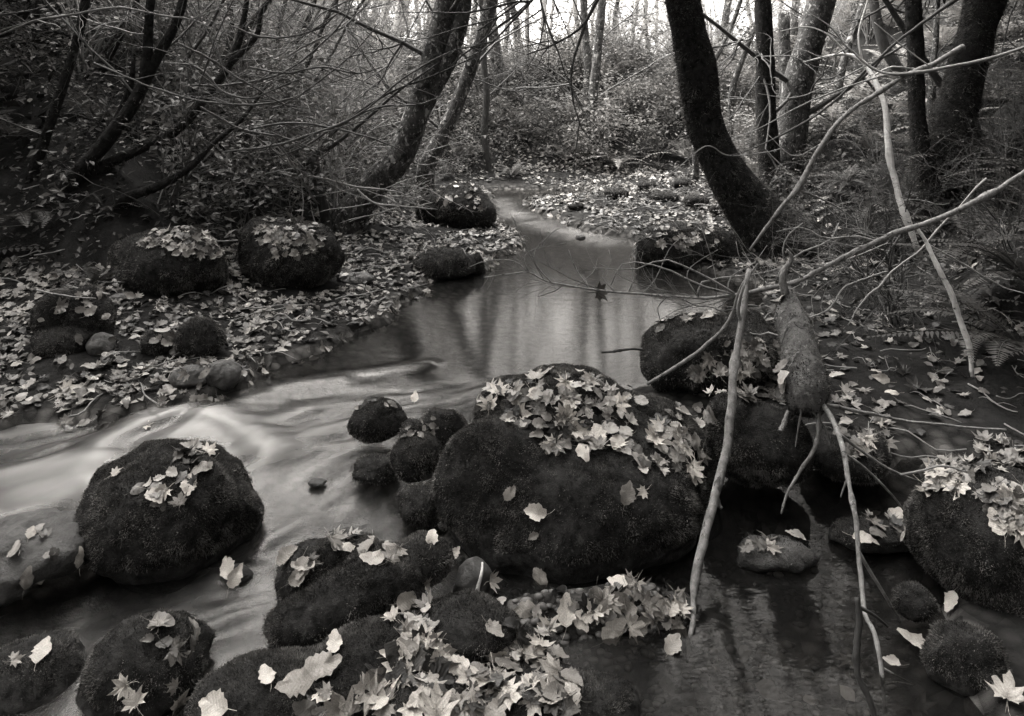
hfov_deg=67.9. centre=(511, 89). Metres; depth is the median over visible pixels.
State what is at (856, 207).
brush
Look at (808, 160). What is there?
leafy shrub
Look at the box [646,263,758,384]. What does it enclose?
stick
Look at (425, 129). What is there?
leafy shrub
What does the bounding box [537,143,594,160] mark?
sword fern
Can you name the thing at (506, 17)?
alder tree
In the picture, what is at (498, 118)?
sword fern
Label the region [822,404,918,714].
forked branch
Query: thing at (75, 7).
leafy shrub
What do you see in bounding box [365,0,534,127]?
alder tree
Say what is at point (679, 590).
maple leaf
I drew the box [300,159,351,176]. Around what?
sword fern
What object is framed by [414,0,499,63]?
alder tree
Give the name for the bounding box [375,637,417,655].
alder leaf
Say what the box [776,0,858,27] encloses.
alder tree
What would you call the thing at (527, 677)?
maple leaf
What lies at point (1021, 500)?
maple leaf
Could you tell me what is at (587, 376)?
maple leaf
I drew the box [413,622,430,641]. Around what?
maple leaf
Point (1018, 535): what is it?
maple leaf
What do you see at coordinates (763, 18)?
mossy tree
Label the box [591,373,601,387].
maple leaf
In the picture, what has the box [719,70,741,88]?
sword fern
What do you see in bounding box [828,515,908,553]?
mossy rock
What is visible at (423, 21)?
sapling
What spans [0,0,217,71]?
brush
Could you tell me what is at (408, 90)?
sword fern
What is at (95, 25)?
sword fern
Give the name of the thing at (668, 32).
brush
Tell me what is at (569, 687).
alder leaf
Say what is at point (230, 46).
brush
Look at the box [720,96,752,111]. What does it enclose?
sword fern
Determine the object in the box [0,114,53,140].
sword fern
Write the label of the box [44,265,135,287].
sword fern
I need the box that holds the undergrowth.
[0,0,1023,404]
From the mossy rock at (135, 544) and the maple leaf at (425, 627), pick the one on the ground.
the mossy rock at (135, 544)
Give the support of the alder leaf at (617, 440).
on the mossy rock at (588, 531)
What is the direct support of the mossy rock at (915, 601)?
on the stream water
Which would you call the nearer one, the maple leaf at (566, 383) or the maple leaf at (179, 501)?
the maple leaf at (179, 501)
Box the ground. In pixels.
[0,0,1023,715]
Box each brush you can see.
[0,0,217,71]
[13,0,26,10]
[41,0,333,108]
[97,0,192,54]
[124,0,360,124]
[154,0,385,139]
[164,0,503,245]
[165,2,302,44]
[192,0,341,70]
[196,0,497,240]
[240,0,374,103]
[253,0,396,142]
[261,1,371,52]
[264,0,410,136]
[265,1,353,61]
[309,0,475,92]
[330,7,481,161]
[337,3,416,53]
[342,14,471,154]
[349,3,456,88]
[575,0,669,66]
[588,0,669,65]
[605,0,742,69]
[609,1,732,59]
[643,6,744,44]
[652,2,755,103]
[662,0,752,53]
[667,133,874,255]
[701,0,777,57]
[713,0,802,52]
[735,155,975,281]
[762,147,1010,367]
[770,146,874,208]
[771,0,871,50]
[773,1,845,23]
[773,147,1003,275]
[806,93,958,182]
[831,0,923,44]
[852,71,1023,172]
[858,52,983,136]
[887,104,1023,276]
[894,114,1023,206]
[899,50,1023,244]
[933,56,1023,140]
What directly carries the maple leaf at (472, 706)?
on the mossy rock at (460, 625)
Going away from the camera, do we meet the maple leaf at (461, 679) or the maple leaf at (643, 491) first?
the maple leaf at (461, 679)
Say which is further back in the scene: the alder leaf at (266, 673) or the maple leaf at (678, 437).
the maple leaf at (678, 437)
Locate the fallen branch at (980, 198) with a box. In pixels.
[468,170,1023,327]
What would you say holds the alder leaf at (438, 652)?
on the mossy rock at (460, 625)
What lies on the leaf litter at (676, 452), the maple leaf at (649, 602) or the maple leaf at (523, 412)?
the maple leaf at (523, 412)
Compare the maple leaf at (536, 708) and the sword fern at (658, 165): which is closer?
the maple leaf at (536, 708)
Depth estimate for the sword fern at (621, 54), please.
15.90 m
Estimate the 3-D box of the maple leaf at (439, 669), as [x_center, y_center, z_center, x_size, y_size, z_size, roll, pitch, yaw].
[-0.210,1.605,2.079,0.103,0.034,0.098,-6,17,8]
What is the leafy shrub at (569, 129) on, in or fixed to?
on the ground
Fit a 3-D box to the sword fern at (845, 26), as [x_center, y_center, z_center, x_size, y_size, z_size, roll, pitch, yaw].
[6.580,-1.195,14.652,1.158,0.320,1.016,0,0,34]
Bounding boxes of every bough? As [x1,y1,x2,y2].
[0,0,240,34]
[0,6,159,34]
[81,22,378,105]
[133,47,339,102]
[154,76,249,169]
[177,137,298,209]
[178,42,347,119]
[181,106,329,161]
[187,0,353,102]
[223,44,481,180]
[231,4,376,52]
[244,115,405,153]
[249,58,383,91]
[258,0,374,57]
[268,89,454,160]
[279,167,446,203]
[314,189,436,222]
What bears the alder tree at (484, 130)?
on the ground
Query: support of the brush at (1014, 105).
on the ground
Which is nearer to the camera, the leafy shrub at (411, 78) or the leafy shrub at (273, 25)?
the leafy shrub at (273, 25)
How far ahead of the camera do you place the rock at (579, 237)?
6.97 m
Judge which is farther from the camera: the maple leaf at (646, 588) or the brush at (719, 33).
the brush at (719, 33)
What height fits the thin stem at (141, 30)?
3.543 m
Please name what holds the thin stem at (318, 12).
on the ground
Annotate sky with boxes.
[350,0,805,63]
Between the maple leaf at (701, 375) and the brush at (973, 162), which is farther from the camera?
the brush at (973, 162)
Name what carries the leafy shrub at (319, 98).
on the ground
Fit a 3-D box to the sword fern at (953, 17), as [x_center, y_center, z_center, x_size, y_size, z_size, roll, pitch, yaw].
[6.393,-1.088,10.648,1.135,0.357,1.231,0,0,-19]
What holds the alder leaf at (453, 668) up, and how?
on the mossy rock at (460, 625)
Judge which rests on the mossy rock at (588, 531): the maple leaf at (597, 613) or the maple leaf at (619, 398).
the maple leaf at (619, 398)
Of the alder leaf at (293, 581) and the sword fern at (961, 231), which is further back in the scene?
the sword fern at (961, 231)
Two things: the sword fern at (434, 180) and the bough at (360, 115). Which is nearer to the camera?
the bough at (360, 115)
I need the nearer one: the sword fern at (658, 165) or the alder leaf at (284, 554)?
the alder leaf at (284, 554)
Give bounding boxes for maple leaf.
[2,651,25,667]
[50,379,78,397]
[106,673,138,700]
[109,466,122,476]
[122,684,147,715]
[137,420,153,428]
[147,614,168,633]
[154,481,175,500]
[156,633,194,666]
[165,677,181,695]
[167,491,186,511]
[170,688,190,715]
[200,441,218,455]
[306,693,330,715]
[307,551,322,570]
[311,691,331,702]
[315,681,336,699]
[322,689,345,715]
[324,527,345,548]
[334,686,363,715]
[353,670,393,715]
[353,672,374,713]
[372,689,398,715]
[379,544,400,565]
[380,605,399,623]
[382,644,411,685]
[384,669,413,687]
[385,542,407,556]
[393,616,413,636]
[397,703,424,715]
[407,627,435,642]
[410,623,428,654]
[411,612,428,632]
[412,587,439,607]
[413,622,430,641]
[415,669,446,695]
[417,622,442,648]
[417,655,453,691]
[417,680,459,715]
[423,577,431,592]
[428,631,447,650]
[430,634,456,661]
[432,688,483,715]
[450,677,469,708]
[453,684,494,711]
[456,664,478,689]
[458,683,485,715]
[467,665,494,686]
[469,679,487,699]
[476,394,496,414]
[478,652,515,693]
[484,569,502,592]
[485,672,514,693]
[485,678,520,706]
[487,379,507,401]
[488,666,504,675]
[489,674,508,690]
[489,675,523,710]
[509,622,530,649]
[510,635,536,662]
[515,401,532,419]
[517,675,541,715]
[518,651,546,659]
[522,673,546,683]
[525,369,546,384]
[525,652,556,670]
[526,631,554,646]
[530,650,558,661]
[530,679,576,715]
[532,671,570,703]
[533,637,546,654]
[537,614,562,631]
[538,652,578,680]
[540,434,562,455]
[543,433,560,455]
[545,438,565,454]
[547,421,571,443]
[555,371,574,391]
[556,385,580,408]
[556,404,573,423]
[558,425,577,440]
[567,404,578,423]
[571,417,585,438]
[575,592,597,624]
[581,371,600,386]
[584,598,603,620]
[585,414,608,436]
[586,281,607,301]
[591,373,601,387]
[591,610,606,624]
[594,588,614,606]
[598,592,612,614]
[600,586,623,614]
[602,576,617,602]
[610,585,624,615]
[614,392,629,412]
[617,612,645,643]
[621,570,637,589]
[625,570,645,591]
[629,577,653,595]
[636,484,651,498]
[636,590,658,618]
[641,610,665,634]
[645,423,664,444]
[648,413,670,425]
[649,415,673,431]
[650,433,673,452]
[657,591,668,606]
[659,578,679,602]
[667,583,686,598]
[670,615,687,638]
[671,429,685,450]
[672,423,688,443]
[673,595,693,615]
[677,442,695,459]
[682,456,703,478]
[682,610,696,620]
[688,453,706,485]
[690,365,706,382]
[697,439,710,465]
[701,351,718,369]
[736,368,752,383]
[765,538,783,554]
[853,439,881,459]
[856,431,877,448]
[866,512,887,529]
[869,408,890,426]
[884,431,899,451]
[904,375,924,393]
[916,476,936,496]
[924,455,934,473]
[924,477,948,490]
[925,462,948,477]
[937,467,961,482]
[942,474,970,499]
[961,452,991,473]
[977,448,1003,464]
[977,478,1004,504]
[986,670,1023,712]
[992,488,1023,511]
[995,483,1016,492]
[995,484,1023,509]
[996,488,1023,518]
[996,514,1017,539]
[1004,498,1023,506]
[1010,503,1023,517]
[1010,510,1023,520]
[1011,524,1023,547]
[1013,485,1023,499]
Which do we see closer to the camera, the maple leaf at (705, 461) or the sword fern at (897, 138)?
the maple leaf at (705, 461)
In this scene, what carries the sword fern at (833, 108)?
on the ground
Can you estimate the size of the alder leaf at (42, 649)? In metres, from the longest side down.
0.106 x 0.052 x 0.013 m
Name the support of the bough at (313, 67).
attached to the mossy tree at (464, 83)
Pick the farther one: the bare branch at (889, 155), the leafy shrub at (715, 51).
the leafy shrub at (715, 51)
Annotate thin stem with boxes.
[15,0,139,66]
[42,0,348,86]
[46,0,263,106]
[83,0,137,78]
[131,0,162,53]
[141,0,174,32]
[144,0,400,96]
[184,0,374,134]
[184,1,307,59]
[194,0,303,72]
[195,0,329,70]
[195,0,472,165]
[214,0,286,75]
[239,0,302,66]
[266,0,326,108]
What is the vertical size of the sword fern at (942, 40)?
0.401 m
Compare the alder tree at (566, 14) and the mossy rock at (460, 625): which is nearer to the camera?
the mossy rock at (460, 625)
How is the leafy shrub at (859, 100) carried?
on the ground
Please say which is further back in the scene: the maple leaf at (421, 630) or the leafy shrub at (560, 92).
the leafy shrub at (560, 92)
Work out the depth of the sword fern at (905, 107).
8.30 m
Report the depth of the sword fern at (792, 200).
8.09 m
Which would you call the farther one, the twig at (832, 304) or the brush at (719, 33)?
the brush at (719, 33)
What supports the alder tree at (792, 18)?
on the ground
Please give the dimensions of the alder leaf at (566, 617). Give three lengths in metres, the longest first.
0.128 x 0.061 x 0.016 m
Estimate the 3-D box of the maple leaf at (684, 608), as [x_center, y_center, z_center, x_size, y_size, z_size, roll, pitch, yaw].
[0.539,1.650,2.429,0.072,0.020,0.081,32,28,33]
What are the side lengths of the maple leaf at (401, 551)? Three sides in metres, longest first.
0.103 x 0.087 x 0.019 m
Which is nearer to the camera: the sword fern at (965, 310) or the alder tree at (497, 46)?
the sword fern at (965, 310)
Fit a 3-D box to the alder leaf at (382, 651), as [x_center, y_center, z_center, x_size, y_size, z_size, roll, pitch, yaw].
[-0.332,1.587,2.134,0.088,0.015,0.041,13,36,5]
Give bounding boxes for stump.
[771,249,832,450]
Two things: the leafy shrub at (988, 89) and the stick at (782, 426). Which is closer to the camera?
the stick at (782, 426)
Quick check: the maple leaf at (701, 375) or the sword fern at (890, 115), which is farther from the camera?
the sword fern at (890, 115)
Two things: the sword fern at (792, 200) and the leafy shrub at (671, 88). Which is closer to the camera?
the sword fern at (792, 200)
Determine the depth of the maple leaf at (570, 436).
2.86 m
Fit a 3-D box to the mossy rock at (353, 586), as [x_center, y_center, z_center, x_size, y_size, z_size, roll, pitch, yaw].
[-0.479,1.607,2.450,0.632,0.227,0.266,0,0,-20]
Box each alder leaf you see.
[19,565,33,598]
[25,525,35,541]
[29,636,51,670]
[74,546,84,573]
[140,486,162,503]
[140,611,174,626]
[180,468,196,495]
[190,458,213,474]
[198,688,236,715]
[220,556,234,582]
[226,563,242,593]
[258,664,276,690]
[268,545,297,573]
[275,667,324,697]
[281,569,309,587]
[290,556,320,570]
[292,699,315,715]
[294,547,307,579]
[304,650,341,680]
[326,629,342,652]
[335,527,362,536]
[341,542,354,551]
[355,675,373,706]
[357,529,373,553]
[359,549,392,564]
[361,667,386,683]
[368,688,385,703]
[369,695,395,709]
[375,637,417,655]
[376,639,399,665]
[379,649,385,657]
[381,675,400,696]
[382,678,399,699]
[385,656,407,687]
[390,591,416,611]
[392,666,411,687]
[394,627,412,659]
[397,619,419,661]
[403,643,425,674]
[406,690,429,707]
[407,673,428,687]
[410,391,418,401]
[413,623,429,649]
[422,647,435,673]
[423,653,461,663]
[426,529,437,544]
[428,644,450,665]
[448,654,477,675]
[452,546,459,558]
[452,692,470,714]
[455,683,486,707]
[455,688,466,693]
[464,685,485,715]
[465,661,496,677]
[480,651,506,662]
[481,615,503,636]
[483,654,503,666]
[484,691,506,715]
[487,656,522,671]
[502,394,522,404]
[502,643,522,659]
[503,485,515,501]
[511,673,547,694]
[513,600,542,618]
[519,684,536,701]
[524,502,554,521]
[526,383,541,403]
[528,531,538,539]
[532,567,547,589]
[541,680,578,700]
[546,644,568,657]
[547,585,566,616]
[549,666,583,685]
[550,694,564,715]
[554,687,582,715]
[557,592,575,639]
[558,679,583,701]
[564,680,580,713]
[572,609,588,632]
[575,437,589,461]
[575,608,593,623]
[582,423,606,442]
[588,578,603,604]
[591,617,625,647]
[607,574,632,586]
[609,434,624,449]
[611,590,639,610]
[616,599,644,619]
[620,480,635,513]
[623,579,634,610]
[628,615,648,640]
[649,599,673,618]
[656,593,669,614]
[663,633,681,660]
[665,599,680,616]
[844,530,878,544]
[871,372,894,383]
[882,654,908,665]
[885,389,903,394]
[888,507,903,520]
[897,627,924,648]
[944,588,957,611]
[956,464,975,483]
[987,507,1007,540]
[993,496,1013,508]
[995,496,1012,507]
[1011,519,1023,534]
[1013,485,1023,498]
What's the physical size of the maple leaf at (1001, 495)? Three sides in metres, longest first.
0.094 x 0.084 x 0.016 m
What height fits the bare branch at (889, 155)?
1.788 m
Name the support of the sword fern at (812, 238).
on the ground
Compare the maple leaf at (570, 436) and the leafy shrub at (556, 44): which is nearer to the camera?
the maple leaf at (570, 436)
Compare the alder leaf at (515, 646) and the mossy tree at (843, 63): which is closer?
the alder leaf at (515, 646)
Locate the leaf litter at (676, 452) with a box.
[0,42,1023,715]
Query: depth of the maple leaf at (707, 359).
3.58 m
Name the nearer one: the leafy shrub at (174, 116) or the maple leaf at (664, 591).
the maple leaf at (664, 591)
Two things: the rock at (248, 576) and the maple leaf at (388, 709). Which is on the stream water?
the rock at (248, 576)
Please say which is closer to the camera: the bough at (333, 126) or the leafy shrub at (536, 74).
the bough at (333, 126)
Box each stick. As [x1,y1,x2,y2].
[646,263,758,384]
[686,268,751,662]
[778,410,788,432]
[780,413,820,513]
[826,403,1005,430]
[852,597,888,715]
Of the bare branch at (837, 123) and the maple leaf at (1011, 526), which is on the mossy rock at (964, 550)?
the maple leaf at (1011, 526)
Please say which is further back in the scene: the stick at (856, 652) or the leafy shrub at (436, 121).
the leafy shrub at (436, 121)
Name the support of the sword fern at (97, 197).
on the ground
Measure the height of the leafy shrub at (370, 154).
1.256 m
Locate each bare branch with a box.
[731,0,958,155]
[732,8,1023,137]
[749,44,965,249]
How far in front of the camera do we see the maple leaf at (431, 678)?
2.05 m
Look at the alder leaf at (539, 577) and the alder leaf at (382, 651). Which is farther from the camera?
the alder leaf at (539, 577)
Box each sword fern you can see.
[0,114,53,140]
[0,201,55,227]
[0,244,44,253]
[23,13,137,36]
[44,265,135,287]
[60,90,153,122]
[71,193,147,211]
[145,125,228,144]
[153,25,192,44]
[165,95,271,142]
[292,112,340,129]
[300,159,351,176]
[334,147,370,173]
[339,177,359,195]
[396,75,453,98]
[403,173,452,188]
[418,132,463,148]
[420,142,502,159]
[462,107,531,124]
[489,89,522,99]
[492,96,557,128]
[492,162,540,176]
[503,52,533,73]
[517,48,562,68]
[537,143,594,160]
[541,96,597,116]
[563,100,638,125]
[573,145,646,168]
[575,128,627,145]
[580,58,648,77]
[601,98,635,105]
[605,47,667,62]
[628,63,677,88]
[633,57,671,70]
[633,84,678,106]
[639,139,691,161]
[641,162,672,168]
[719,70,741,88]
[720,66,778,84]
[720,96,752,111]
[722,96,776,111]
[733,126,757,141]
[735,142,757,165]
[736,56,779,70]
[737,141,757,156]
[745,156,759,175]
[748,159,854,183]
[771,217,848,250]
[773,32,824,52]
[774,35,828,49]
[780,196,805,209]
[785,161,835,189]
[791,46,843,63]
[807,112,830,138]
[809,109,875,133]
[811,163,876,190]
[811,195,833,210]
[812,103,856,119]
[814,169,918,222]
[820,64,878,82]
[822,71,885,100]
[828,18,868,32]
[830,0,868,22]
[831,121,895,153]
[839,74,907,117]
[842,0,903,17]
[843,84,927,127]
[851,8,904,27]
[864,49,929,71]
[866,130,909,148]
[867,285,1023,365]
[870,45,931,60]
[871,102,1013,124]
[873,70,943,83]
[873,204,972,228]
[883,141,975,151]
[889,237,1023,288]
[890,197,1012,263]
[891,122,908,130]
[892,98,926,110]
[892,272,1023,319]
[893,137,1022,175]
[894,24,957,50]
[903,19,955,36]
[916,159,1020,199]
[922,6,959,20]
[923,7,960,20]
[943,26,1018,59]
[943,158,1023,183]
[951,5,1023,19]
[955,171,1023,207]
[956,15,1023,36]
[972,132,1023,146]
[972,157,1022,173]
[974,126,1023,143]
[974,222,1023,251]
[982,85,1022,108]
[983,82,1017,102]
[985,69,1023,98]
[991,142,1023,151]
[993,48,1022,59]
[996,42,1023,51]
[1002,20,1023,44]
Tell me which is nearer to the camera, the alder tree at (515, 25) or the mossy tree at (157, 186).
the mossy tree at (157, 186)
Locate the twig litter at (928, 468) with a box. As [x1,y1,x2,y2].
[0,160,1023,475]
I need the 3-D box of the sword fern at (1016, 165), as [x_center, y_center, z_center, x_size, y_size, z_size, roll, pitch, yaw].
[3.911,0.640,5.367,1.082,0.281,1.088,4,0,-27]
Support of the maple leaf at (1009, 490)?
on the mossy rock at (964, 550)
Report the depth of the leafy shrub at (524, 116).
12.81 m
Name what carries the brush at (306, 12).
on the ground
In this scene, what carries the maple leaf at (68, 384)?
on the ground
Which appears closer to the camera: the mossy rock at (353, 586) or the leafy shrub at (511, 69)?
the mossy rock at (353, 586)
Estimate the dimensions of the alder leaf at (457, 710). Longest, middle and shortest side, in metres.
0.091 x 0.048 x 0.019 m
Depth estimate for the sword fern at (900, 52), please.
10.41 m
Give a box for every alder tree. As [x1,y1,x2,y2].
[266,0,440,114]
[277,0,431,89]
[298,0,456,103]
[322,0,572,171]
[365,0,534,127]
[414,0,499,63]
[429,0,587,139]
[461,0,751,169]
[470,0,536,45]
[502,0,579,46]
[503,1,560,56]
[506,0,556,44]
[518,0,561,47]
[522,0,546,54]
[532,0,706,104]
[540,0,590,46]
[557,0,577,41]
[567,0,609,55]
[606,0,670,39]
[609,0,649,52]
[611,0,649,42]
[611,0,667,63]
[641,0,667,55]
[706,0,752,54]
[710,0,799,60]
[773,0,800,34]
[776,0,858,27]
[778,12,790,104]
[788,0,849,48]
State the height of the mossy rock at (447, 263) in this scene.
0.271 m
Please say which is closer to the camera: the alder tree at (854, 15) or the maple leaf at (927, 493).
the maple leaf at (927, 493)
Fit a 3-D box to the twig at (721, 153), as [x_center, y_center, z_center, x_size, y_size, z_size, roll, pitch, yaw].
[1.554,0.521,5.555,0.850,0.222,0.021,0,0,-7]
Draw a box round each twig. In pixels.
[601,347,642,352]
[668,145,779,175]
[810,271,887,317]
[848,177,986,324]
[931,245,1023,293]
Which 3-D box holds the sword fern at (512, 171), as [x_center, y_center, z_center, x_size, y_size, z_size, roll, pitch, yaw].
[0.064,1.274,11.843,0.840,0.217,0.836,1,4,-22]
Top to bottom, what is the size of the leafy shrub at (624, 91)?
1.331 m
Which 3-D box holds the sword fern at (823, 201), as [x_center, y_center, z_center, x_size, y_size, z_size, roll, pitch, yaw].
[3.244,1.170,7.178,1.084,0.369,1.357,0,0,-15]
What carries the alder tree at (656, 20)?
on the ground
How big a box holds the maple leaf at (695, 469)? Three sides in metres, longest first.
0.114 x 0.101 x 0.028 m
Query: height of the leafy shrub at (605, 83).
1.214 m
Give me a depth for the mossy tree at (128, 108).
5.83 m
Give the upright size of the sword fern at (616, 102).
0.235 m
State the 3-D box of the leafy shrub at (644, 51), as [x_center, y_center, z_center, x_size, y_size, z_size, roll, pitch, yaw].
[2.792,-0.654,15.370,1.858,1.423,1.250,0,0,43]
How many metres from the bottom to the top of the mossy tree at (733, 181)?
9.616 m
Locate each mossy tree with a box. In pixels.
[0,0,90,183]
[0,0,425,117]
[0,0,426,205]
[0,0,581,200]
[10,0,107,72]
[13,2,389,146]
[34,0,735,227]
[43,0,231,90]
[112,84,267,209]
[136,0,379,122]
[156,0,668,202]
[186,0,357,110]
[228,0,574,234]
[384,0,854,269]
[600,0,831,181]
[638,0,949,145]
[710,0,902,111]
[713,0,843,204]
[842,0,1010,277]
[850,0,1020,115]
[869,0,906,86]
[882,0,981,154]
[901,0,1023,190]
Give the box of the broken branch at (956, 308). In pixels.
[917,228,974,376]
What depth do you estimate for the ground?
4.00 m
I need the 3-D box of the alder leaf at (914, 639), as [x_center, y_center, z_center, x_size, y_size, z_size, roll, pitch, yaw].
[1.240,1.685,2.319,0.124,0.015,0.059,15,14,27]
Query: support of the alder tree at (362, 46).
on the ground
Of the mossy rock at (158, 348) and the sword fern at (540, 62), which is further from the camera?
the sword fern at (540, 62)
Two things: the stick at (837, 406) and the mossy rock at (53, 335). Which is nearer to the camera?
the stick at (837, 406)
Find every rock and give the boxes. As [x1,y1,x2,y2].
[0,508,84,606]
[0,629,88,715]
[27,284,117,357]
[57,607,216,715]
[74,437,265,594]
[85,332,115,355]
[106,225,229,295]
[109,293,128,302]
[138,330,174,355]
[168,364,206,388]
[172,316,227,356]
[183,587,594,715]
[205,359,240,390]
[220,563,253,589]
[235,215,345,287]
[262,530,456,648]
[273,532,381,603]
[308,478,326,486]
[339,272,374,284]
[347,396,407,445]
[351,452,397,485]
[388,406,467,483]
[397,482,440,528]
[410,245,475,279]
[413,182,496,228]
[430,363,721,591]
[453,556,493,595]
[472,252,484,275]
[567,203,583,209]
[575,234,585,240]
[577,669,640,715]
[603,187,628,197]
[635,221,743,266]
[637,179,656,189]
[638,308,780,391]
[648,190,679,202]
[672,176,692,187]
[683,193,710,206]
[703,392,814,489]
[707,204,724,216]
[735,534,818,573]
[811,428,891,486]
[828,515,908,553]
[890,580,941,623]
[902,461,1023,617]
[919,618,1011,697]
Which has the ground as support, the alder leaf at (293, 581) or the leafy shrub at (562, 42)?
the leafy shrub at (562, 42)
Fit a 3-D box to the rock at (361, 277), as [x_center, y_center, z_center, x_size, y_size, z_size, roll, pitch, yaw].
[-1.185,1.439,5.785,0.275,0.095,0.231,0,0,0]
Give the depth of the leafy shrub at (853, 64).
10.76 m
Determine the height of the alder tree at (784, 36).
1.830 m
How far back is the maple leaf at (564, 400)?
2.93 m
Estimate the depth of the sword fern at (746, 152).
9.82 m
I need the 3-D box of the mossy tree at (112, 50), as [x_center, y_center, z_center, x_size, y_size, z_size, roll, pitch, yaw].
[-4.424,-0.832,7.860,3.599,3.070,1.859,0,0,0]
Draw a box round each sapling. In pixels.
[189,0,426,176]
[189,0,479,172]
[242,0,362,62]
[275,57,472,231]
[279,0,570,129]
[297,0,492,79]
[328,0,434,45]
[358,0,517,42]
[405,0,532,43]
[477,9,537,46]
[478,1,564,49]
[532,0,670,54]
[567,0,720,56]
[591,0,663,54]
[620,0,753,49]
[631,0,801,50]
[638,0,735,56]
[653,0,799,47]
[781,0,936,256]
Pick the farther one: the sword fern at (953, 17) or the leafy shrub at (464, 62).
the leafy shrub at (464, 62)
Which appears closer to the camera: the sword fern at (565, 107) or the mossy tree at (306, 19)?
the mossy tree at (306, 19)
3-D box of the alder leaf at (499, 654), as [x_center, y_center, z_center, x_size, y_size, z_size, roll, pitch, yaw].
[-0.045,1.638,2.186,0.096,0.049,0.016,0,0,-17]
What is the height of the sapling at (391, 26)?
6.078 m
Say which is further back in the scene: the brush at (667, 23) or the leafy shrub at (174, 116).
the brush at (667, 23)
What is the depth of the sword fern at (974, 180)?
5.95 m
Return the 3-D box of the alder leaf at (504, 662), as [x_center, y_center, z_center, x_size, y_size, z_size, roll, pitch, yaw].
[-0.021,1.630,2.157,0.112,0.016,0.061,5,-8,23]
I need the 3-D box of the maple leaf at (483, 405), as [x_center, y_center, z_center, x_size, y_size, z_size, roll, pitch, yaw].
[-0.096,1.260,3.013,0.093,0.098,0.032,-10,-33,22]
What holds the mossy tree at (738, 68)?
on the ground
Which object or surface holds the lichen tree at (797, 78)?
on the ground
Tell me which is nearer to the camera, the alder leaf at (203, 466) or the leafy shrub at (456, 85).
the alder leaf at (203, 466)
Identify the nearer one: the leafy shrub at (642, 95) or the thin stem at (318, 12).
the thin stem at (318, 12)
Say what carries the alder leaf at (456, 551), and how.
on the stream water
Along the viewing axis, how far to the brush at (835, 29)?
14.74 m
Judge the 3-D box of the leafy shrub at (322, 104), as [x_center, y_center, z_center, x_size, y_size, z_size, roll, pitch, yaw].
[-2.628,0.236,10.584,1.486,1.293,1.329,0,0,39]
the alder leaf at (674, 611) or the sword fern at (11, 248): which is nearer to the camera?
the alder leaf at (674, 611)
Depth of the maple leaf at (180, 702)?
2.09 m
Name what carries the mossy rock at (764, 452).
in the stream water
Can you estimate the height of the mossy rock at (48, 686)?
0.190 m
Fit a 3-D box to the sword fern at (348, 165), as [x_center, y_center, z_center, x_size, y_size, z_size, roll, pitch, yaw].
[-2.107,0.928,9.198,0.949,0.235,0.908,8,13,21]
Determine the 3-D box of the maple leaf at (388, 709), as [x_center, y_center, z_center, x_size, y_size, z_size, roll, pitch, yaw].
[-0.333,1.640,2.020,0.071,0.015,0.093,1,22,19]
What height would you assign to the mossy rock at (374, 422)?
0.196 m
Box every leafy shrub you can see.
[0,0,64,201]
[0,0,99,82]
[0,0,106,35]
[0,0,123,101]
[12,30,231,160]
[21,52,323,237]
[32,0,125,15]
[52,0,271,83]
[97,0,250,50]
[105,3,294,129]
[113,36,278,163]
[123,98,345,244]
[156,29,334,130]
[168,14,348,168]
[185,0,309,72]
[192,46,383,215]
[202,12,306,99]
[220,23,301,95]
[226,23,395,179]
[226,37,343,119]
[260,11,332,95]
[268,106,422,222]
[275,59,350,121]
[311,59,399,137]
[311,82,387,147]
[327,63,403,143]
[335,123,439,202]
[339,102,430,181]
[343,33,418,86]
[343,92,429,191]
[349,34,418,76]
[358,99,416,153]
[359,60,448,113]
[361,91,408,150]
[361,124,397,153]
[366,120,459,188]
[371,80,446,148]
[374,169,426,213]
[379,109,469,155]
[388,4,429,64]
[396,108,476,157]
[399,30,469,78]
[406,65,496,108]
[431,87,509,145]
[432,111,506,151]
[435,150,458,182]
[436,144,476,175]
[439,96,529,173]
[440,61,522,123]
[447,36,515,95]
[448,26,508,80]
[449,67,520,112]
[460,9,478,66]
[464,17,509,66]
[471,101,554,144]
[476,50,534,82]
[488,33,552,95]
[490,74,553,110]
[493,87,600,154]
[503,22,543,69]
[505,26,559,79]
[508,14,594,70]
[510,42,546,71]
[512,35,616,100]
[516,98,609,167]
[517,68,642,166]
[520,5,583,67]
[523,48,577,88]
[530,27,591,67]
[531,87,598,138]
[537,24,608,81]
[539,14,642,77]
[541,27,604,75]
[554,64,635,129]
[558,17,609,62]
[558,111,640,174]
[567,90,651,165]
[571,81,628,125]
[573,2,650,64]
[589,18,631,62]
[590,85,690,162]
[597,55,656,112]
[600,40,658,87]
[608,25,669,64]
[611,58,670,105]
[611,63,674,124]
[613,79,684,136]
[614,27,671,77]
[622,5,674,76]
[626,34,736,89]
[629,61,737,129]
[630,32,676,90]
[642,54,679,109]
[661,67,725,117]
[666,51,730,97]
[667,27,732,73]
[671,100,754,164]
[678,97,753,155]
[701,107,777,178]
[710,10,793,68]
[712,44,777,99]
[713,147,875,228]
[716,45,778,86]
[717,46,778,68]
[718,55,778,109]
[719,56,778,127]
[721,101,754,128]
[723,105,778,148]
[725,108,752,150]
[740,71,778,104]
[742,98,845,169]
[776,87,831,121]
[789,128,879,198]
[807,165,855,203]
[809,68,897,133]
[813,39,880,101]
[896,44,1019,113]
[898,0,962,40]
[940,0,1023,31]
[989,6,1023,90]
[994,0,1023,47]
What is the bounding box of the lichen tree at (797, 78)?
[704,0,931,207]
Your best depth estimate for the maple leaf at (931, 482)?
2.63 m
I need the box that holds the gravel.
[498,555,895,715]

